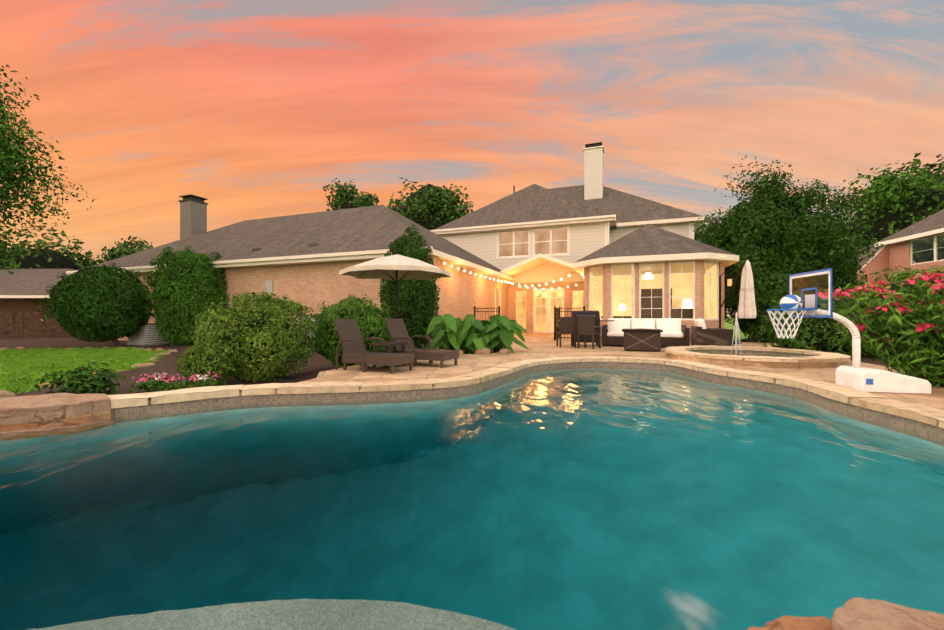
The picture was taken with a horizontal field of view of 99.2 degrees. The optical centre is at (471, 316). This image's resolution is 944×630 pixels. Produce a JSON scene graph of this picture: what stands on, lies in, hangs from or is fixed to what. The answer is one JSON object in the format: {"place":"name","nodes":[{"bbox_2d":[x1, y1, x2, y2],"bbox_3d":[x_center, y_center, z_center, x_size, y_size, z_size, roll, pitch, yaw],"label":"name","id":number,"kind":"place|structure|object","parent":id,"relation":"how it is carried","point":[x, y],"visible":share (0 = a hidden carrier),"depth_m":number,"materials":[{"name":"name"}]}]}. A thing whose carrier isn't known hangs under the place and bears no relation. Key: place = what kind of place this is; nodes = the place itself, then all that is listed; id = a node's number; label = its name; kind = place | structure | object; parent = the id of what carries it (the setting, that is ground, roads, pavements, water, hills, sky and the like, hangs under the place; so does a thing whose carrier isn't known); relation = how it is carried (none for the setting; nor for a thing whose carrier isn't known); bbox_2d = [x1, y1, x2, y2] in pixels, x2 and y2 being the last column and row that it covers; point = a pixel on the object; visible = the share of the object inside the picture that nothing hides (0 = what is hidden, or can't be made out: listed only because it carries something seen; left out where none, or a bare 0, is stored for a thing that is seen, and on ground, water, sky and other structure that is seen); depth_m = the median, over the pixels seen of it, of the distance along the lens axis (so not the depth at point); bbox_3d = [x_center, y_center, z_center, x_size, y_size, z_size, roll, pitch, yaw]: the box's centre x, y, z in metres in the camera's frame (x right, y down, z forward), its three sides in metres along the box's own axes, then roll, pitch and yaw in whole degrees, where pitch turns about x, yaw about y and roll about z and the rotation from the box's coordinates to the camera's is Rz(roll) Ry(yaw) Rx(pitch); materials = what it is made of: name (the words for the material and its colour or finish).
{"place":"outdoors","nodes":[
{"label":"outdoors","id":0,"kind":"place"},
{"bbox_2d":[0,64,96,273],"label":"tree","id":1,"kind":"object","parent":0,"point":[11,154],"depth_m":13.42,"materials":[{"name":"green plant"}]},
{"bbox_2d":[0,317,761,389],"bbox_3d":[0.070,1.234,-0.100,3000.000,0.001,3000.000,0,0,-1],"label":"ground","id":2,"kind":"structure","parent":0,"point":[727,325],"depth_m":29.03,"materials":[{"name":"green plant"}]},
{"bbox_2d":[0,299,79,337],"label":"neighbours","id":3,"kind":"structure","parent":2,"relation":"on","point":[21,318],"depth_m":21.78,"materials":[{"name":"brick"},{"name":"roof shingles"},{"name":"painted trim"}]},
{"bbox_2d":[0,269,76,298],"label":"neighbour roof","id":4,"kind":"structure","parent":3,"relation":"on","point":[25,283],"depth_m":31.35,"materials":[{"name":"grey"}]},
{"bbox_2d":[0,226,110,269],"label":"tree","id":5,"kind":"object","parent":2,"relation":"on","point":[79,256],"depth_m":38.32,"materials":[{"name":"green plant"}]},
{"bbox_2d":[0,346,168,396],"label":"grass","id":6,"kind":"structure","parent":2,"relation":"on","point":[41,362],"depth_m":10.43,"materials":[{"name":"green plant"}]},
{"bbox_2d":[37,258,158,345],"bbox_3d":[-14.093,-0.438,15.512,3.451,3.447,3.176,0,0,-1],"label":"ball tree","id":7,"kind":"object","parent":2,"relation":"on","point":[138,287],"depth_m":14.63,"materials":[{"name":"green plant"}]},
{"bbox_2d":[97,235,153,263],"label":"tree","id":8,"kind":"object","parent":2,"relation":"on","point":[113,253],"visible":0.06,"depth_m":40.82,"materials":[{"name":"green plant"}]},
{"bbox_2d":[131,363,148,367],"bbox_3d":[-7.587,1.175,9.198,0.329,0.195,0.267,0,0,-29],"label":"stone","id":9,"kind":"object","parent":2,"relation":"on","point":[141,365],"visible":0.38,"depth_m":9.13,"materials":[{"name":"beige stone"}]},
{"bbox_2d":[141,246,227,344],"bbox_3d":[-11.503,-0.769,16.504,3.094,4.089,2.932,0,0,-1],"label":"columnar shrub","id":10,"kind":"object","parent":2,"relation":"on","point":[189,257],"depth_m":15.65,"materials":[{"name":"green plant"}]},
{"bbox_2d":[0,337,464,396],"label":"bed","id":11,"kind":"object","parent":2,"relation":"on","point":[309,371],"visible":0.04,"depth_m":9.18,"materials":[{"name":"brown soil"}]},
{"bbox_2d":[0,390,15,397],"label":"rock","id":12,"kind":"object","parent":11,"relation":"on","point":[6,393],"visible":0.4,"depth_m":5.73,"materials":[{"name":"beige stone"}]},
{"bbox_2d":[0,393,113,434],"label":"rock","id":13,"kind":"object","parent":11,"relation":"on","point":[39,413],"visible":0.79,"depth_m":3.97,"materials":[{"name":"brown stone"}]},
{"bbox_2d":[33,361,126,394],"bbox_3d":[-5.581,0.932,5.824,1.050,0.558,0.733,0,0,-1],"label":"plant","id":14,"kind":"object","parent":11,"relation":"on","point":[88,382],"visible":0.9,"depth_m":5.72,"materials":[{"name":"green plant"}]},
{"bbox_2d":[127,323,171,344],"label":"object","id":15,"kind":"object","parent":11,"relation":"on","point":[146,334],"visible":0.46,"depth_m":16.07,"materials":[{"name":"grey"}]},
{"bbox_2d":[129,374,227,393],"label":"flower leaves","id":16,"kind":"object","parent":11,"relation":"on","point":[147,385],"visible":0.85,"depth_m":5.98,"materials":[{"name":"green plant"}]},
{"bbox_2d":[132,371,219,382],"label":"pink flowers","id":17,"kind":"object","parent":16,"relation":"on","point":[153,376],"visible":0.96,"depth_m":5.99,"materials":[{"name":"pink plant"}]},
{"bbox_2d":[152,373,217,380],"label":"white flowers","id":18,"kind":"object","parent":16,"relation":"on","point":[203,376],"visible":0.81,"depth_m":6.06,"materials":[{"name":"white plant"}]},
{"bbox_2d":[175,344,235,382],"bbox_3d":[-4.452,0.795,6.736,0.896,0.686,0.924,0,0,-1],"label":"shrub","id":19,"kind":"object","parent":11,"relation":"on","point":[183,358],"depth_m":6.48,"materials":[{"name":"green plant"}]},
{"bbox_2d":[191,288,320,382],"bbox_3d":[-3.941,0.327,7.435,2.015,1.670,2.097,0,0,-1],"label":"wide shrub","id":20,"kind":"object","parent":11,"relation":"on","point":[298,343],"depth_m":6.94,"materials":[{"name":"green plant"}]},
{"bbox_2d":[296,315,324,349],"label":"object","id":21,"kind":"object","parent":11,"relation":"on","point":[311,325],"visible":0.04,"depth_m":13.69,"materials":[{"name":"grey"}]},
{"bbox_2d":[309,294,393,367],"bbox_3d":[-2.560,0.300,8.751,1.990,1.608,1.981,0,0,-1],"label":"bush","id":22,"kind":"object","parent":11,"relation":"on","point":[335,308],"depth_m":8.25,"materials":[{"name":"green plant"}]},
{"bbox_2d":[377,224,440,349],"bbox_3d":[-1.984,-0.836,12.596,2.010,4.026,1.945,0,0,-1],"label":"columnar shrub","id":23,"kind":"object","parent":11,"relation":"on","point":[403,246],"depth_m":12.15,"materials":[{"name":"green plant"}]},
{"bbox_2d":[323,178,379,210],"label":"tree","id":24,"kind":"object","parent":2,"relation":"on","point":[343,193],"depth_m":48.44,"materials":[{"name":"green plant"}]},
{"bbox_2d":[66,142,738,349],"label":"house","id":25,"kind":"structure","parent":2,"relation":"on","point":[535,235],"depth_m":18.98,"materials":[{"name":"brick"}]},
{"bbox_2d":[252,280,272,294],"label":"wall boxes","id":26,"kind":"object","parent":25,"relation":"attached to","point":[268,284],"depth_m":15.79,"materials":[{"name":"grey"}]},
{"bbox_2d":[439,259,582,287],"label":"bulbs","id":27,"kind":"object","parent":25,"relation":"attached to","point":[517,283],"visible":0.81,"depth_m":18.44,"materials":[{"name":"white glass"}]},
{"bbox_2d":[444,262,583,288],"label":"string lights","id":28,"kind":"object","parent":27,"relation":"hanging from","point":[512,283],"visible":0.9,"depth_m":18.14},
{"bbox_2d":[586,256,724,318],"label":"windows","id":29,"kind":"structure","parent":25,"relation":"attached to","point":[657,295],"depth_m":18.40,"materials":[{"name":"glass"}]},
{"bbox_2d":[725,274,733,285],"bbox_3d":[9.439,-1.321,14.747,0.240,0.410,0.240,0,0,21],"label":"lantern","id":30,"kind":"object","parent":25,"relation":"attached to","point":[729,282],"visible":0.94,"depth_m":14.68,"materials":[{"name":"yellow glass"}]},
{"bbox_2d":[387,177,473,229],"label":"tree","id":31,"kind":"object","parent":2,"relation":"on","point":[447,201],"depth_m":44.83,"materials":[{"name":"green plant"}]},
{"bbox_2d":[694,217,716,246],"bbox_3d":[20.993,-3.459,35.737,8.431,10.494,7.719,0,0,-1],"label":"tree","id":32,"kind":"object","parent":2,"relation":"on","point":[698,231],"depth_m":34.47,"materials":[{"name":"green plant"}]},
{"bbox_2d":[710,186,863,341],"bbox_3d":[12.555,-1.844,16.431,5.509,7.021,4.436,0,0,-1],"label":"tree","id":33,"kind":"object","parent":2,"relation":"on","point":[748,326],"depth_m":15.34,"materials":[{"name":"green plant"}]},
{"bbox_2d":[692,156,883,322],"bbox_3d":[12.717,-2.498,16.322,6.682,7.528,6.273,0,0,-1],"label":"tree","id":34,"kind":"object","parent":2,"relation":"on","point":[780,226],"depth_m":15.27,"materials":[{"name":"green plant"}]},
{"bbox_2d":[755,289,874,357],"bbox_3d":[9.272,0.211,10.625,2.938,1.946,2.325,0,0,-1],"label":"shrub","id":35,"kind":"object","parent":2,"relation":"on","point":[803,345],"depth_m":10.04,"materials":[{"name":"green plant"}]},
{"bbox_2d":[818,160,943,250],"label":"tree","id":36,"kind":"object","parent":2,"relation":"on","point":[885,186],"depth_m":28.35,"materials":[{"name":"green plant"}]},
{"bbox_2d":[847,266,943,358],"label":"flowers","id":37,"kind":"object","parent":2,"relation":"on","point":[895,277],"depth_m":9.99,"materials":[{"name":"plant"}]},
{"bbox_2d":[849,152,943,216],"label":"tree","id":38,"kind":"object","parent":2,"relation":"on","point":[938,177],"depth_m":28.94,"materials":[{"name":"green plant"}]},
{"bbox_2d":[851,209,943,285],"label":"neighboring house","id":39,"kind":"structure","parent":2,"relation":"on","point":[919,245],"depth_m":23.72,"materials":[{"name":"brick"}]},
{"bbox_2d":[438,324,501,353],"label":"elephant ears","id":40,"kind":"object","parent":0,"point":[461,346],"visible":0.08,"depth_m":10.61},
{"bbox_2d":[0,0,943,391],"label":"sky","id":41,"kind":"structure","parent":0,"point":[249,108],"materials":[{"name":"orange"}]},
{"bbox_2d":[15,362,943,441],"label":"pool tile band","id":42,"kind":"object","parent":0,"point":[928,430],"visible":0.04,"depth_m":5.16,"materials":[{"name":"grey tile"}]},
{"bbox_2d":[107,356,943,427],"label":"pool coping","id":43,"kind":"object","parent":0,"point":[908,410],"visible":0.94,"depth_m":5.17,"materials":[{"name":"beige stone"}]},
{"bbox_2d":[243,333,943,409],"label":"deck","id":44,"kind":"structure","parent":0,"point":[540,345],"depth_m":7.35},
{"bbox_2d":[333,319,413,373],"bbox_3d":[-1.741,0.489,7.055,1.374,0.891,0.639,0,0,28],"label":"lounger","id":45,"kind":"object","parent":44,"relation":"on","point":[351,341],"visible":1,"depth_m":7.02,"materials":[{"name":"wicker"}]},
{"bbox_2d":[370,341,406,367],"bbox_3d":[-1.545,0.709,7.480,0.480,0.450,0.480,0,0,28],"label":"side table","id":46,"kind":"object","parent":44,"relation":"on","point":[388,344],"visible":0.6,"depth_m":7.37,"materials":[{"name":"wicker"}]},
{"bbox_2d":[339,249,450,318],"bbox_3d":[-1.770,-0.324,9.477,2.408,2.515,2.408,0,0,-35],"label":"umbrella","id":47,"kind":"object","parent":44,"relation":"on","point":[396,268],"visible":0.85,"depth_m":9.27,"materials":[{"name":"beige fabric"}]},
{"bbox_2d":[384,319,458,367],"bbox_3d":[-0.990,0.489,7.784,1.374,0.891,0.639,0,0,28],"label":"lounger","id":48,"kind":"object","parent":44,"relation":"on","point":[397,330],"visible":0.9,"depth_m":7.69,"materials":[{"name":"wicker"}]},
{"bbox_2d":[424,314,528,353],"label":"elephant ears","id":49,"kind":"object","parent":44,"relation":"on","point":[447,330],"visible":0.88,"depth_m":10.37,"materials":[{"name":"green plant"}]},
{"bbox_2d":[475,349,481,353],"bbox_3d":[0.207,0.904,10.112,0.244,0.173,0.317,0,0,17],"label":"rock","id":50,"kind":"object","parent":44,"relation":"on","point":[478,351],"visible":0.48,"depth_m":9.98,"materials":[{"name":"beige stone"}]},
{"bbox_2d":[481,348,490,353],"bbox_3d":[0.327,0.904,10.131,0.288,0.214,0.368,0,0,6],"label":"rock","id":51,"kind":"object","parent":44,"relation":"on","point":[486,351],"visible":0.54,"depth_m":9.98,"materials":[{"name":"beige stone"}]},
{"bbox_2d":[474,306,499,319],"bbox_3d":[0.574,0.269,15.529,1.060,1.330,0.060,0,0,21],"label":"fence","id":52,"kind":"object","parent":44,"relation":"on","point":[485,311],"visible":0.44,"depth_m":15.54,"materials":[{"name":"black metal"}]},
{"bbox_2d":[499,348,509,353],"bbox_3d":[0.818,0.907,10.180,0.258,0.188,0.319,0,0,44],"label":"rock","id":53,"kind":"object","parent":44,"relation":"on","point":[504,351],"visible":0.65,"depth_m":10.08,"materials":[{"name":"beige stone"}]},
{"bbox_2d":[554,306,559,340],"bbox_3d":[3.431,0.269,16.161,0.060,1.330,1.260,0,0,21],"label":"fence","id":54,"kind":"object","parent":44,"relation":"on","point":[556,317],"visible":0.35,"depth_m":15.58,"materials":[{"name":"black metal"}]},
{"bbox_2d":[556,317,576,347],"bbox_3d":[2.884,0.474,12.303,0.540,0.920,0.504,0,0,1],"label":"chair","id":55,"kind":"object","parent":44,"relation":"on","point":[566,325],"visible":1,"depth_m":12.06,"materials":[{"name":"wicker"}]},
{"bbox_2d":[556,306,584,338],"bbox_3d":[3.734,0.269,15.405,1.160,1.330,0.060,0,0,21],"label":"fence","id":56,"kind":"object","parent":44,"relation":"on","point":[564,311],"visible":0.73,"depth_m":15.46,"materials":[{"name":"black metal"}]},
{"bbox_2d":[558,311,613,346],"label":"patio chairs","id":57,"kind":"object","parent":44,"relation":"on","point":[594,314],"visible":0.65,"depth_m":12.51,"materials":[{"name":"brown wicker"}]},
{"bbox_2d":[577,317,600,348],"bbox_3d":[3.431,0.474,11.776,0.540,0.920,0.504,0,0,41],"label":"chair","id":58,"kind":"object","parent":44,"relation":"on","point":[585,326],"visible":1,"depth_m":11.63,"materials":[{"name":"wicker"}]},
{"bbox_2d":[622,328,662,350],"bbox_3d":[4.672,0.619,11.096,1.000,0.570,1.000,0,0,21],"label":"fire table","id":59,"kind":"object","parent":44,"relation":"on","point":[646,339],"visible":1,"depth_m":10.67,"materials":[{"name":"wicker"}]},
{"bbox_2d":[601,325,689,345],"bbox_3d":[5.347,0.604,12.531,2.474,0.660,0.862,0,0,21],"label":"sofa","id":60,"kind":"object","parent":44,"relation":"on","point":[609,340],"visible":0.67,"depth_m":11.95,"materials":[{"name":"wicker"}]},
{"bbox_2d":[607,318,683,337],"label":"sofa cushions","id":61,"kind":"object","parent":60,"relation":"on","point":[670,327],"visible":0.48,"depth_m":12.57,"materials":[{"name":"white fabric"}]},
{"bbox_2d":[690,326,733,345],"bbox_3d":[6.512,0.604,10.962,0.862,0.660,0.974,0,0,21],"label":"outdoor sofa","id":62,"kind":"object","parent":44,"relation":"on","point":[700,336],"visible":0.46,"depth_m":10.55,"materials":[{"name":"wicker"}]},
{"bbox_2d":[694,319,705,328],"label":"arm chair cushions","id":63,"kind":"object","parent":62,"relation":"on","point":[699,322],"visible":0.25,"depth_m":10.77,"materials":[{"name":"white fabric"}]},
{"bbox_2d":[731,312,742,355],"bbox_3d":[5.837,0.407,8.868,0.247,1.029,0.245,0,0,-1],"label":"fountain jet","id":64,"kind":"object","parent":44,"relation":"on","point":[736,318],"visible":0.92,"depth_m":8.86,"materials":[{"name":"liquid"}]},
{"bbox_2d":[719,258,756,343],"bbox_3d":[9.086,-0.557,14.013,1.782,2.983,0.900,0,0,-1],"label":"cantilever umbrella","id":65,"kind":"object","parent":44,"relation":"on","point":[747,307],"visible":0.96,"depth_m":14.04,"materials":[{"name":"beige fabric"}]},
{"bbox_2d":[666,349,847,367],"bbox_3d":[6.089,1.329,8.875,3.240,1.010,3.240,0,0,-1],"label":"spa","id":66,"kind":"object","parent":44,"relation":"on","point":[767,364],"visible":0.19,"depth_m":7.58,"materials":[{"name":"stone"}]},
{"bbox_2d":[691,351,803,356],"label":"spa water","id":67,"kind":"structure","parent":66,"relation":"in","point":[746,353],"depth_m":9.37,"materials":[{"name":"teal liquid"}]},
{"bbox_2d":[665,345,850,362],"bbox_3d":[6.094,0.791,8.881,3.312,0.075,3.312,0,0,-1],"label":"spa coping","id":68,"kind":"object","parent":66,"relation":"on","point":[819,356],"visible":0.98,"depth_m":8.22,"materials":[{"name":"beige stone"}]},
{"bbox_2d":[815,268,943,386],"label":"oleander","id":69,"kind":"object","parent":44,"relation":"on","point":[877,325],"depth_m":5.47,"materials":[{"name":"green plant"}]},
{"bbox_2d":[835,366,930,393],"bbox_3d":[5.220,0.794,5.132,0.740,0.270,0.483,0,0,10],"label":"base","id":70,"kind":"object","parent":44,"relation":"on","point":[865,379],"visible":0.9,"depth_m":4.93,"materials":[{"name":"white plastic"}]},
{"bbox_2d":[815,309,860,367],"bbox_3d":[4.735,0.279,5.219,0.525,0.769,0.080,0,0,10],"label":"basketball hoop pole","id":71,"kind":"object","parent":70,"relation":"attached to","point":[856,341],"visible":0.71,"depth_m":5.17,"materials":[{"name":"white metal"}]},
{"bbox_2d":[767,309,811,338],"bbox_3d":[4.190,0.098,5.322,0.487,0.388,0.421,0,0,-1],"label":"net","id":72,"kind":"object","parent":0,"point":[769,311],"visible":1,"depth_m":5.25,"materials":[{"name":"white fabric"}]},
{"bbox_2d":[780,294,802,311],"bbox_3d":[4.216,-0.171,5.311,0.240,0.240,0.240,0,0,-1],"label":"basketball","id":73,"kind":"object","parent":72,"relation":"in","point":[791,301],"visible":0.92,"depth_m":5.24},
{"bbox_2d":[789,268,832,317],"bbox_3d":[4.426,-0.286,5.274,0.014,0.600,0.860,0,0,10],"label":"basketball backboard","id":74,"kind":"object","parent":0,"point":[809,302],"visible":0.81,"depth_m":5.18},
{"bbox_2d":[737,337,885,366],"bbox_3d":[22.712,1.014,8.682,34.500,0.001,27.000,0,0,-1],"label":"bed","id":75,"kind":"object","parent":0,"point":[865,359],"depth_m":9.92,"materials":[{"name":"brown soil"}]},
{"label":"pool","id":76,"kind":"object","parent":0,"visible":0},
{"bbox_2d":[0,367,943,629],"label":"pool water","id":77,"kind":"structure","parent":76,"relation":"in","point":[594,498],"depth_m":2.25,"materials":[{"name":"teal liquid"}]},
{"bbox_2d":[661,586,720,629],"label":"waterfall foam","id":78,"kind":"object","parent":77,"relation":"on","point":[691,610],"visible":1,"depth_m":1.50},
{"bbox_3d":[1.196,1.129,0.494,2.111,0.607,0.977,0,0,-1],"label":"rock base","id":79,"kind":"object","parent":76,"relation":"attached to","visible":0},
{"bbox_2d":[747,615,831,629],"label":"rock","id":80,"kind":"object","parent":79,"relation":"on","point":[785,622],"visible":0.91,"depth_m":0.93,"materials":[{"name":"brown stone"}]},
{"bbox_3d":[1.359,0.761,0.694,0.611,0.199,0.691,0,0,-1],"label":"foreground rock","id":81,"kind":"object","parent":79,"relation":"on","visible":0},
{"bbox_2d":[832,597,943,629],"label":"rock","id":82,"kind":"object","parent":81,"relation":"on","point":[857,613],"visible":1,"depth_m":0.88,"materials":[{"name":"beige stone"}]}
]}

